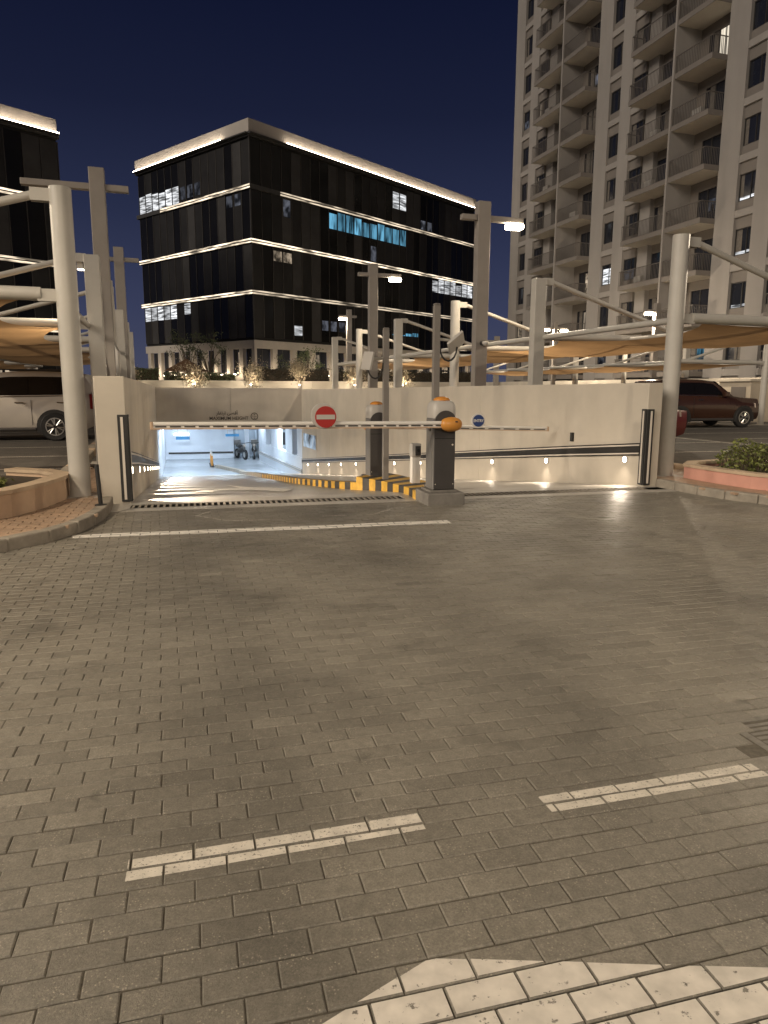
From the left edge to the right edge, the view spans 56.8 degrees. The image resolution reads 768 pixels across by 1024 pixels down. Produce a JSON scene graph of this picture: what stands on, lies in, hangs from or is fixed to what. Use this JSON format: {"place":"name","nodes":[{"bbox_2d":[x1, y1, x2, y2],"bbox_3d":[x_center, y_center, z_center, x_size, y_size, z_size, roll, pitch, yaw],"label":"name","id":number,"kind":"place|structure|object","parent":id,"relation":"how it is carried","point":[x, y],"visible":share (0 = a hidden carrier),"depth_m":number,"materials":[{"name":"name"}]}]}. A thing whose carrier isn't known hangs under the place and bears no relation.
{"place":"outdoors","nodes":[
{"label":"outdoors","id":0,"kind":"place"},
{"bbox_2d":[0,467,112,552],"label":"pavement","id":1,"kind":"structure","parent":0,"point":[68,516],"depth_m":7.69,"materials":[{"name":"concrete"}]},
{"bbox_2d":[0,467,68,518],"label":"planter","id":2,"kind":"object","parent":1,"relation":"on","point":[27,490],"visible":0.91,"depth_m":8.51,"materials":[{"name":"stone"}]},
{"bbox_2d":[0,185,97,498],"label":"shade canopy","id":3,"kind":"object","parent":1,"relation":"on","point":[63,294],"visible":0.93,"depth_m":8.97,"materials":[{"name":"beige metal"}]},
{"bbox_2d":[94,464,106,505],"bbox_3d":[-3.469,-0.328,8.654,0.140,0.502,0.140,0,10,0],"label":"bollard","id":4,"kind":"object","parent":1,"relation":"on","point":[98,485],"visible":1,"depth_m":8.63,"materials":[{"name":"black metal"}]},
{"bbox_2d":[0,0,517,381],"label":"sky","id":5,"kind":"structure","parent":0,"point":[424,90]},
{"bbox_2d":[131,473,634,502],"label":"ramp floor","id":6,"kind":"structure","parent":0,"point":[174,489],"depth_m":12.95,"materials":[{"name":"concrete"}]},
{"bbox_2d":[93,376,159,503],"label":"retaining wall","id":7,"kind":"structure","parent":6,"relation":"on","point":[115,396],"depth_m":9.53,"materials":[{"name":"paint"}]},
{"bbox_2d":[117,414,133,501],"bbox_3d":[-3.436,-0.719,9.500,0.102,1.160,0.193,6,11,30],"label":"corner guard","id":8,"kind":"object","parent":7,"relation":"attached to","point":[125,455],"visible":1,"depth_m":9.46,"materials":[{"name":"black rubber"}]},
{"bbox_2d":[196,485,291,491],"bbox_3d":[-3.116,-0.446,13.901,1.619,0.538,5.151,-5,11,-27],"label":"ramp arrow","id":9,"kind":"object","parent":6,"relation":"on","point":[259,488],"visible":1,"depth_m":13.25,"materials":[{"name":"paint"}]},
{"bbox_2d":[215,465,425,499],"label":"traffic island","id":10,"kind":"structure","parent":6,"relation":"on","point":[398,483],"depth_m":12.15,"materials":[{"name":"concrete"}]},
{"bbox_2d":[361,327,388,478],"bbox_3d":[-0.103,-1.716,11.492,0.508,2.470,0.284,-2,10,-14],"label":"pole","id":11,"kind":"object","parent":10,"relation":"on","point":[367,360],"visible":0.93,"depth_m":11.43,"materials":[{"name":"metal"}]},
{"bbox_2d":[409,443,420,482],"bbox_3d":[0.476,-0.739,10.763,0.147,0.600,0.173,-2,10,-14],"label":"card reader","id":12,"kind":"object","parent":10,"relation":"on","point":[415,452],"visible":1,"depth_m":10.73,"materials":[{"name":"white metal"}]},
{"bbox_2d":[424,303,464,486],"bbox_3d":[0.918,-1.673,10.361,0.593,2.640,0.245,-2,10,-14],"label":"pole","id":13,"kind":"object","parent":10,"relation":"on","point":[455,342],"visible":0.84,"depth_m":10.19,"materials":[{"name":"metal"}]},
{"bbox_2d":[361,401,548,475],"bbox_3d":[1.389,-1.318,12.871,3.635,1.367,0.570,-2,10,-14],"label":"boom barrier","id":14,"kind":"object","parent":10,"relation":"on","point":[374,446],"visible":0.47,"depth_m":12.28,"materials":[{"name":"grey metal"}]},
{"bbox_2d":[471,413,484,427],"bbox_3d":[1.725,-1.671,13.003,0.272,0.272,0.042,-2,10,-15],"label":"entry sign","id":15,"kind":"object","parent":14,"relation":"attached to","point":[477,420],"visible":1,"depth_m":12.98,"materials":[{"name":"blue metal"}]},
{"bbox_2d":[301,383,662,486],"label":"retaining wall","id":16,"kind":"structure","parent":6,"relation":"on","point":[602,422],"depth_m":14.90,"materials":[{"name":"paint"}]},
{"bbox_2d":[303,432,316,450],"bbox_3d":[-3.276,-3.116,31.269,0.026,0.700,2.300,-3,10,-20],"label":"sign","id":17,"kind":"object","parent":16,"relation":"attached to","point":[310,441],"depth_m":31.15,"materials":[{"name":"paint"}]},
{"bbox_2d":[637,409,654,484],"bbox_3d":[4.175,-1.032,11.336,0.193,1.210,0.102,6,11,30],"label":"corner guard","id":18,"kind":"object","parent":16,"relation":"attached to","point":[646,442],"visible":1,"depth_m":11.31,"materials":[{"name":"black rubber"}]},
{"bbox_2d":[0,487,767,1023],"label":"paving","id":19,"kind":"structure","parent":0,"point":[472,681],"depth_m":3.09,"materials":[{"name":"brick"}]},
{"bbox_2d":[72,520,450,537],"bbox_3d":[-1.252,0.188,7.890,4.162,0.004,0.204,-2,10,-13],"label":"stop line","id":20,"kind":"object","parent":19,"relation":"on","point":[265,528],"visible":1,"depth_m":7.86,"materials":[{"name":"paint"}]},
{"bbox_2d":[125,813,425,880],"bbox_3d":[-0.350,1.138,2.433,1.007,0.005,0.108,-3,10,-16],"label":"road marking","id":21,"kind":"object","parent":19,"relation":"on","point":[249,844],"visible":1,"depth_m":2.42,"materials":[{"name":"paint"}]},
{"bbox_2d":[150,396,464,505],"bbox_3d":[-0.901,-0.762,9.217,4.005,1.462,0.638,-2,10,-14],"label":"boom barrier","id":22,"kind":"object","parent":19,"relation":"on","point":[442,424],"visible":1,"depth_m":9.44,"materials":[{"name":"metal"}]},
{"bbox_2d":[310,403,335,428],"bbox_3d":[-0.759,-1.206,8.902,0.322,0.318,0.052,-2,10,-14],"label":"no entry sign","id":23,"kind":"object","parent":22,"relation":"attached to","point":[323,415],"visible":1,"depth_m":8.88,"materials":[{"name":"red metal"}]},
{"bbox_2d":[427,433,431,480],"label":"side door","id":24,"kind":"structure","parent":22,"relation":"in","point":[429,435],"depth_m":9.63,"materials":[{"name":"grey metal"}]},
{"bbox_2d":[323,958,767,1023],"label":"road arrow","id":25,"kind":"object","parent":19,"relation":"on","point":[729,1006],"visible":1,"depth_m":1.83,"materials":[{"name":"white paint"}]},
{"bbox_2d":[538,763,767,811],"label":"road marking","id":26,"kind":"object","parent":19,"relation":"on","point":[627,787],"visible":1,"depth_m":2.79,"materials":[{"name":"paint"}]},
{"bbox_2d":[725,715,767,750],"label":"drain grate","id":27,"kind":"object","parent":19,"relation":"in","point":[754,739],"visible":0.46,"depth_m":3.25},
{"bbox_2d":[0,421,767,474],"bbox_3d":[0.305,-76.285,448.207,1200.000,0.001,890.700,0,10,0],"label":"ground","id":28,"kind":"structure","parent":0,"point":[55,452],"depth_m":19.08,"materials":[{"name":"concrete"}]},
{"bbox_2d":[0,361,41,368],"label":"shade canopy","id":29,"kind":"object","parent":28,"relation":"on","point":[16,365],"visible":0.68,"depth_m":34.85,"materials":[{"name":"grey paint"}]},
{"bbox_2d":[0,104,60,372],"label":"office block","id":30,"kind":"structure","parent":28,"relation":"on","point":[28,146],"depth_m":40.11,"materials":[{"name":"black glass"}]},
{"bbox_2d":[0,369,93,440],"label":"parked car","id":31,"kind":"object","parent":28,"relation":"on","point":[31,400],"visible":0.58,"depth_m":19.77,"materials":[{"name":"white paint"}]},
{"bbox_2d":[0,253,106,465],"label":"shade canopy","id":32,"kind":"object","parent":28,"relation":"on","point":[35,336],"visible":0.79,"depth_m":13.12,"materials":[{"name":"beige metal"}]},
{"bbox_2d":[0,287,116,355],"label":"shade canopy","id":33,"kind":"object","parent":28,"relation":"on","point":[35,350],"visible":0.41,"depth_m":17.56,"materials":[{"name":"grey paint"}]},
{"bbox_2d":[0,309,126,376],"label":"shade canopy","id":34,"kind":"object","parent":28,"relation":"on","point":[119,318],"visible":0.4,"depth_m":22.31,"materials":[{"name":"beige metal"}]},
{"bbox_2d":[4,322,131,378],"bbox_3d":[-16.344,-7.562,40.366,4.945,3.968,29.752,-3,10,-17],"label":"shade canopy","id":35,"kind":"object","parent":28,"relation":"on","point":[86,362],"visible":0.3,"depth_m":27.16,"materials":[{"name":"grey paint"}]},
{"bbox_2d":[20,166,128,375],"bbox_3d":[-6.663,-4.378,15.775,2.150,6.180,0.448,-3,10,-17],"label":"street lamp","id":36,"kind":"object","parent":28,"relation":"on","point":[97,187],"visible":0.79,"depth_m":15.49,"materials":[{"name":"metal"}]},
{"bbox_2d":[111,280,120,375],"bbox_3d":[-6.434,-3.449,16.740,0.750,3.900,0.335,5,11,25],"label":"pole","id":37,"kind":"object","parent":28,"relation":"on","point":[118,361],"visible":0.06,"depth_m":16.52,"materials":[{"name":"grey metal"}]},
{"bbox_2d":[110,246,138,378],"bbox_3d":[-9.423,-5.890,24.420,2.150,6.180,0.448,-3,10,-17],"label":"street lamp","id":38,"kind":"object","parent":28,"relation":"on","point":[118,259],"visible":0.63,"depth_m":24.14,"materials":[{"name":"metal"}]},
{"bbox_2d":[165,328,210,363],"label":"tree","id":39,"kind":"object","parent":28,"relation":"on","point":[186,342],"visible":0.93,"depth_m":44.98,"materials":[{"name":"green plant"}]},
{"bbox_2d":[182,328,228,374],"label":"tree","id":40,"kind":"object","parent":28,"relation":"on","point":[211,353],"visible":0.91,"depth_m":45.98,"materials":[{"name":"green plant"}]},
{"bbox_2d":[155,388,301,421],"bbox_3d":[-6.891,-4.661,31.756,6.402,1.750,0.512,-2,10,-15],"label":"garage header","id":41,"kind":"object","parent":28,"relation":"on","point":[228,404],"visible":1,"depth_m":31.48,"materials":[{"name":"concrete"}]},
{"bbox_2d":[136,380,470,388],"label":"planter wall","id":42,"kind":"structure","parent":41,"relation":"on","point":[240,384],"depth_m":34.93,"materials":[{"name":"paint"}]},
{"bbox_2d":[135,367,159,379],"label":"hedge","id":43,"kind":"object","parent":42,"relation":"on","point":[150,374],"visible":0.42,"depth_m":33.92,"materials":[{"name":"green plant"}]},
{"bbox_2d":[164,359,208,373],"bbox_3d":[-11.172,-7.135,40.382,2.000,3.120,2.000,0,10,0],"label":"shrub","id":44,"kind":"object","parent":42,"relation":"on","point":[183,362],"visible":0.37,"depth_m":39.69,"materials":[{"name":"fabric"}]},
{"bbox_2d":[172,356,209,387],"bbox_3d":[-9.019,-6.601,33.502,1.927,1.580,2.069,0,10,0],"label":"shrub","id":45,"kind":"object","parent":42,"relation":"on","point":[192,376],"visible":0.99,"depth_m":33.30,"materials":[{"name":"green plant"}]},
{"bbox_2d":[163,371,235,380],"bbox_3d":[-9.009,-6.574,34.800,3.470,0.643,0.795,-2,10,-14],"label":"hedge","id":46,"kind":"object","parent":42,"relation":"on","point":[215,376],"visible":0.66,"depth_m":34.65,"materials":[{"name":"green plant"}]},
{"bbox_2d":[233,355,264,387],"bbox_3d":[-6.332,-6.691,34.053,1.731,1.584,1.471,5,11,23],"label":"shrub","id":47,"kind":"object","parent":42,"relation":"on","point":[254,374],"visible":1,"depth_m":33.95,"materials":[{"name":"green plant"}]},
{"bbox_2d":[243,366,329,380],"bbox_3d":[-4.918,-6.903,35.887,4.374,0.940,0.906,-2,10,-15],"label":"hedge","id":48,"kind":"object","parent":42,"relation":"on","point":[269,374],"visible":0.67,"depth_m":35.58,"materials":[{"name":"green plant"}]},
{"bbox_2d":[283,354,313,387],"bbox_3d":[-4.157,-6.830,34.572,1.385,1.692,1.341,-6,12,-34],"label":"shrub","id":49,"kind":"object","parent":42,"relation":"on","point":[297,368],"visible":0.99,"depth_m":34.48,"materials":[{"name":"green plant"}]},
{"bbox_2d":[288,346,323,368],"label":"tree","id":50,"kind":"object","parent":42,"relation":"in","point":[307,356],"visible":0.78,"depth_m":43.71,"materials":[{"name":"green plant"}]},
{"bbox_2d":[338,359,367,386],"bbox_3d":[-1.454,-6.837,35.145,1.700,1.539,1.867,-3,10,-19],"label":"shrub","id":51,"kind":"object","parent":42,"relation":"on","point":[351,373],"visible":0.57,"depth_m":35.22,"materials":[{"name":"green plant"}]},
{"bbox_2d":[331,369,470,381],"bbox_3d":[1.189,-7.109,37.472,7.993,0.889,0.909,-2,10,-14],"label":"hedge","id":52,"kind":"object","parent":42,"relation":"on","point":[422,376],"visible":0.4,"depth_m":37.35,"materials":[{"name":"green plant"}]},
{"bbox_2d":[157,429,302,477],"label":"garage interior","id":53,"kind":"object","parent":28,"relation":"on","point":[279,450],"visible":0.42,"depth_m":41.40,"materials":[{"name":"white paint"}]},
{"bbox_2d":[234,439,248,459],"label":"motorbike","id":54,"kind":"object","parent":53,"relation":"on","point":[240,448],"visible":1,"depth_m":43.67,"materials":[{"name":"black metal"}]},
{"bbox_2d":[132,118,475,380],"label":"office block","id":55,"kind":"structure","parent":28,"relation":"on","point":[267,242],"depth_m":57.91,"materials":[{"name":"black glass"}]},
{"bbox_2d":[257,349,269,367],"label":"arcade window","id":56,"kind":"structure","parent":55,"relation":"in","point":[265,353],"depth_m":54.90,"materials":[{"name":"black glass"}]},
{"bbox_2d":[339,309,356,368],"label":"street lamp","id":57,"kind":"object","parent":28,"relation":"on","point":[348,316],"visible":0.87,"depth_m":41.70,"materials":[{"name":"metal"}]},
{"bbox_2d":[332,337,392,388],"bbox_3d":[-1.111,-9.325,50.876,4.865,3.968,34.949,0,10,-3],"label":"shade canopy","id":58,"kind":"object","parent":28,"relation":"on","point":[335,362],"visible":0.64,"depth_m":33.68,"materials":[{"name":"beige metal"}]},
{"bbox_2d":[358,263,400,387],"bbox_3d":[-0.179,-6.459,27.826,1.720,6.210,0.476,-3,10,-17],"label":"street lamp","id":59,"kind":"object","parent":28,"relation":"on","point":[372,274],"visible":0.84,"depth_m":27.44,"materials":[{"name":"metal"}]},
{"bbox_2d":[337,329,431,387],"bbox_3d":[-1.638,-8.251,44.670,5.122,3.968,30.413,-2,10,-10],"label":"shade canopy","id":60,"kind":"object","parent":28,"relation":"on","point":[359,333],"visible":0.47,"depth_m":29.76,"materials":[{"name":"beige metal"}]},
{"bbox_2d":[377,318,471,387],"bbox_3d":[0.543,-6.992,37.467,5.336,3.968,25.487,-1,10,-9],"label":"shade canopy","id":61,"kind":"object","parent":28,"relation":"on","point":[419,360],"visible":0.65,"depth_m":24.96,"materials":[{"name":"beige metal"}]},
{"bbox_2d":[401,300,562,386],"bbox_3d":[2.721,-5.747,30.347,5.491,3.968,20.696,-1,10,-7],"label":"shade canopy","id":62,"kind":"object","parent":28,"relation":"on","point":[492,357],"visible":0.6,"depth_m":20.52,"materials":[{"name":"beige metal"}]},
{"bbox_2d":[460,200,523,385],"bbox_3d":[2.762,-4.834,18.620,1.720,6.180,0.476,-3,10,-17],"label":"street lamp","id":63,"kind":"object","parent":28,"relation":"on","point":[482,218],"visible":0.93,"depth_m":18.26,"materials":[{"name":"metal"}]},
{"bbox_2d":[486,357,578,383],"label":"shade canopy","id":64,"kind":"object","parent":28,"relation":"on","point":[524,373],"visible":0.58,"depth_m":44.11,"materials":[{"name":"beige fabric"}]},
{"bbox_2d":[545,322,567,384],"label":"street lamp","id":65,"kind":"object","parent":28,"relation":"on","point":[555,327],"visible":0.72,"depth_m":46.71,"materials":[{"name":"metal"}]},
{"bbox_2d":[459,278,665,384],"bbox_3d":[5.011,-4.607,23.829,5.804,3.968,16.677,0,10,0],"label":"shade canopy","id":66,"kind":"object","parent":28,"relation":"on","point":[538,351],"visible":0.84,"depth_m":16.12,"materials":[{"name":"beige metal"}]},
{"bbox_2d":[508,354,627,382],"bbox_3d":[16.410,-10.704,59.223,6.974,3.968,45.201,3,10,17],"label":"shade canopy","id":67,"kind":"object","parent":28,"relation":"on","point":[547,370],"visible":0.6,"depth_m":39.46,"materials":[{"name":"grey paint"}]},
{"bbox_2d":[550,348,690,377],"bbox_3d":[18.520,-9.522,52.462,7.052,3.968,41.589,4,11,22],"label":"shade canopy","id":68,"kind":"object","parent":28,"relation":"on","point":[597,368],"visible":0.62,"depth_m":34.81,"materials":[{"name":"beige fabric"}]},
{"bbox_2d":[486,377,760,385],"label":"boundary wall","id":69,"kind":"structure","parent":28,"relation":"on","point":[570,382],"depth_m":47.58,"materials":[{"name":"paint"}]},
{"bbox_2d":[506,0,767,381],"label":"residential tower","id":70,"kind":"structure","parent":28,"relation":"on","point":[640,133],"depth_m":49.75,"materials":[{"name":"beige concrete"}]},
{"bbox_2d":[580,232,589,255],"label":"balcony door","id":71,"kind":"structure","parent":70,"relation":"in","point":[585,238],"depth_m":57.45,"materials":[{"name":"black glass"}]},
{"bbox_2d":[601,264,610,285],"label":"window","id":72,"kind":"structure","parent":70,"relation":"in","point":[606,269],"depth_m":54.20,"materials":[{"name":"white glass"}]},
{"bbox_2d":[604,221,612,243],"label":"window","id":73,"kind":"structure","parent":70,"relation":"in","point":[608,231],"depth_m":53.70,"materials":[{"name":"black glass"}]},
{"bbox_2d":[606,178,615,201],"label":"window","id":74,"kind":"structure","parent":70,"relation":"in","point":[610,194],"depth_m":53.18,"materials":[{"name":"black glass"}]},
{"bbox_2d":[608,133,617,158],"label":"window","id":75,"kind":"structure","parent":70,"relation":"in","point":[613,141],"depth_m":52.66,"materials":[{"name":"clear glass"}]},
{"bbox_2d":[611,88,620,114],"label":"window","id":76,"kind":"structure","parent":70,"relation":"in","point":[615,102],"depth_m":52.13,"materials":[{"name":"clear glass"}]},
{"bbox_2d":[613,41,623,69],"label":"window","id":77,"kind":"structure","parent":70,"relation":"in","point":[618,51],"depth_m":51.60,"materials":[{"name":"black glass"}]},
{"bbox_2d":[616,0,625,23],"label":"window","id":78,"kind":"structure","parent":70,"relation":"in","point":[620,10],"depth_m":51.13,"materials":[{"name":"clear glass"}]},
{"bbox_2d":[623,257,635,280],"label":"window","id":79,"kind":"structure","parent":70,"relation":"in","point":[630,263],"depth_m":51.56,"materials":[{"name":"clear glass"}]},
{"bbox_2d":[625,212,638,237],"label":"window","id":80,"kind":"structure","parent":70,"relation":"in","point":[632,218],"depth_m":50.99,"materials":[{"name":"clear glass"}]},
{"bbox_2d":[628,166,641,192],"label":"window","id":81,"kind":"structure","parent":70,"relation":"in","point":[637,171],"depth_m":50.46,"materials":[{"name":"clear glass"}]},
{"bbox_2d":[631,119,644,145],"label":"window","id":82,"kind":"structure","parent":70,"relation":"in","point":[642,122],"depth_m":49.90,"materials":[{"name":"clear glass"}]},
{"bbox_2d":[690,289,708,313],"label":"balcony door","id":83,"kind":"structure","parent":70,"relation":"in","point":[700,297],"depth_m":45.86,"materials":[{"name":"black glass"}]},
{"bbox_2d":[693,238,712,270],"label":"balcony door","id":84,"kind":"structure","parent":70,"relation":"in","point":[710,241],"depth_m":45.43,"materials":[{"name":"black glass"}]},
{"bbox_2d":[697,187,716,218],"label":"balcony door","id":85,"kind":"structure","parent":70,"relation":"in","point":[710,194],"depth_m":44.79,"materials":[{"name":"black glass"}]},
{"bbox_2d":[701,134,720,164],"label":"balcony door","id":86,"kind":"structure","parent":70,"relation":"in","point":[715,141],"depth_m":44.26,"materials":[{"name":"black glass"}]},
{"bbox_2d":[705,79,725,109],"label":"balcony door","id":87,"kind":"structure","parent":70,"relation":"in","point":[720,87],"depth_m":43.72,"materials":[{"name":"black glass"}]},
{"bbox_2d":[709,24,729,53],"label":"balcony door","id":88,"kind":"structure","parent":70,"relation":"in","point":[725,31],"depth_m":43.12,"materials":[{"name":"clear glass"}]},
{"bbox_2d":[725,347,740,359],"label":"window","id":89,"kind":"structure","parent":70,"relation":"in","point":[733,353],"depth_m":42.82,"materials":[{"name":"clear glass"}]},
{"bbox_2d":[729,281,745,308],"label":"window","id":90,"kind":"structure","parent":70,"relation":"in","point":[738,290],"depth_m":42.26,"materials":[{"name":"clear glass"}]},
{"bbox_2d":[734,226,750,255],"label":"window","id":91,"kind":"structure","parent":70,"relation":"in","point":[742,236],"depth_m":41.74,"materials":[{"name":"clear glass"}]},
{"bbox_2d":[738,170,755,201],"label":"window","id":92,"kind":"structure","parent":70,"relation":"in","point":[747,180],"depth_m":41.22,"materials":[{"name":"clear glass"}]},
{"bbox_2d":[743,112,760,145],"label":"window","id":93,"kind":"structure","parent":70,"relation":"in","point":[752,124],"depth_m":40.70,"materials":[{"name":"black glass"}]},
{"bbox_2d":[748,52,766,88],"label":"window","id":94,"kind":"structure","parent":70,"relation":"in","point":[757,65],"depth_m":40.18,"materials":[{"name":"black glass"}]},
{"bbox_2d":[753,0,767,29],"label":"window","id":95,"kind":"structure","parent":70,"relation":"in","point":[761,6],"depth_m":39.77,"materials":[{"name":"black glass"}]},
{"bbox_2d":[644,303,667,379],"bbox_3d":[14.103,-7.874,37.183,1.360,5.910,0.420,-3,10,-17],"label":"street lamp","id":96,"kind":"object","parent":28,"relation":"on","point":[656,311],"visible":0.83,"depth_m":36.79,"materials":[{"name":"metal"}]},
{"bbox_2d":[676,410,686,435],"bbox_3d":[5.457,-2.523,18.744,4.760,1.565,2.400,-2,10,-14],"label":"parked car","id":97,"kind":"object","parent":28,"relation":"on","point":[681,421],"visible":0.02,"depth_m":18.42,"materials":[{"name":"red paint"}]},
{"bbox_2d":[604,344,767,424],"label":"shade canopy","id":98,"kind":"object","parent":28,"relation":"on","point":[692,363],"visible":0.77,"depth_m":30.30,"materials":[{"name":"grey paint"}]},
{"bbox_2d":[635,378,758,426],"bbox_3d":[12.568,-4.473,28.973,5.210,1.965,2.400,-2,10,-14],"label":"parked car","id":99,"kind":"object","parent":28,"relation":"on","point":[709,402],"visible":0.51,"depth_m":28.12,"materials":[{"name":"red paint"}]},
{"bbox_2d":[716,379,767,421],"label":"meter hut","id":100,"kind":"object","parent":28,"relation":"on","point":[747,388],"visible":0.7,"depth_m":33.67,"materials":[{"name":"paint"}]},
{"bbox_2d":[111,486,675,511],"bbox_3d":[0.345,-0.170,10.217,8.500,0.084,0.660,-2,10,-14],"label":"apron","id":101,"kind":"object","parent":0,"point":[121,507],"visible":0.34,"depth_m":9.91,"materials":[{"name":"concrete"}]},
{"bbox_2d":[130,495,404,508],"bbox_3d":[-1.527,-0.111,9.772,3.690,0.066,0.306,-2,10,-14],"label":"trench drain","id":102,"kind":"object","parent":101,"relation":"in","point":[259,502],"visible":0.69,"depth_m":9.79,"materials":[{"name":"metal"}]},
{"bbox_2d":[465,487,651,495],"bbox_3d":[2.608,-0.280,10.841,3.200,0.066,0.306,-2,10,-14],"label":"trench drain","id":103,"kind":"object","parent":101,"relation":"in","point":[584,490],"visible":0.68,"depth_m":10.87,"materials":[{"name":"metal"}]},
{"bbox_2d":[656,469,767,504],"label":"pavement","id":104,"kind":"structure","parent":0,"point":[709,489],"depth_m":10.51,"materials":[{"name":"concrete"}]},
{"bbox_2d":[542,233,767,476],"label":"shade canopy","id":105,"kind":"object","parent":104,"relation":"on","point":[714,331],"visible":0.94,"depth_m":11.79,"materials":[{"name":"beige metal"}]},
{"bbox_2d":[683,458,767,490],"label":"planter","id":106,"kind":"object","parent":104,"relation":"on","point":[709,470],"visible":0.83,"depth_m":10.87,"materials":[{"name":"concrete"}]},
{"bbox_2d":[711,438,767,472],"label":"ground cover","id":107,"kind":"object","parent":106,"relation":"on","point":[757,462],"visible":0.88,"depth_m":11.28,"materials":[{"name":"green plant"}]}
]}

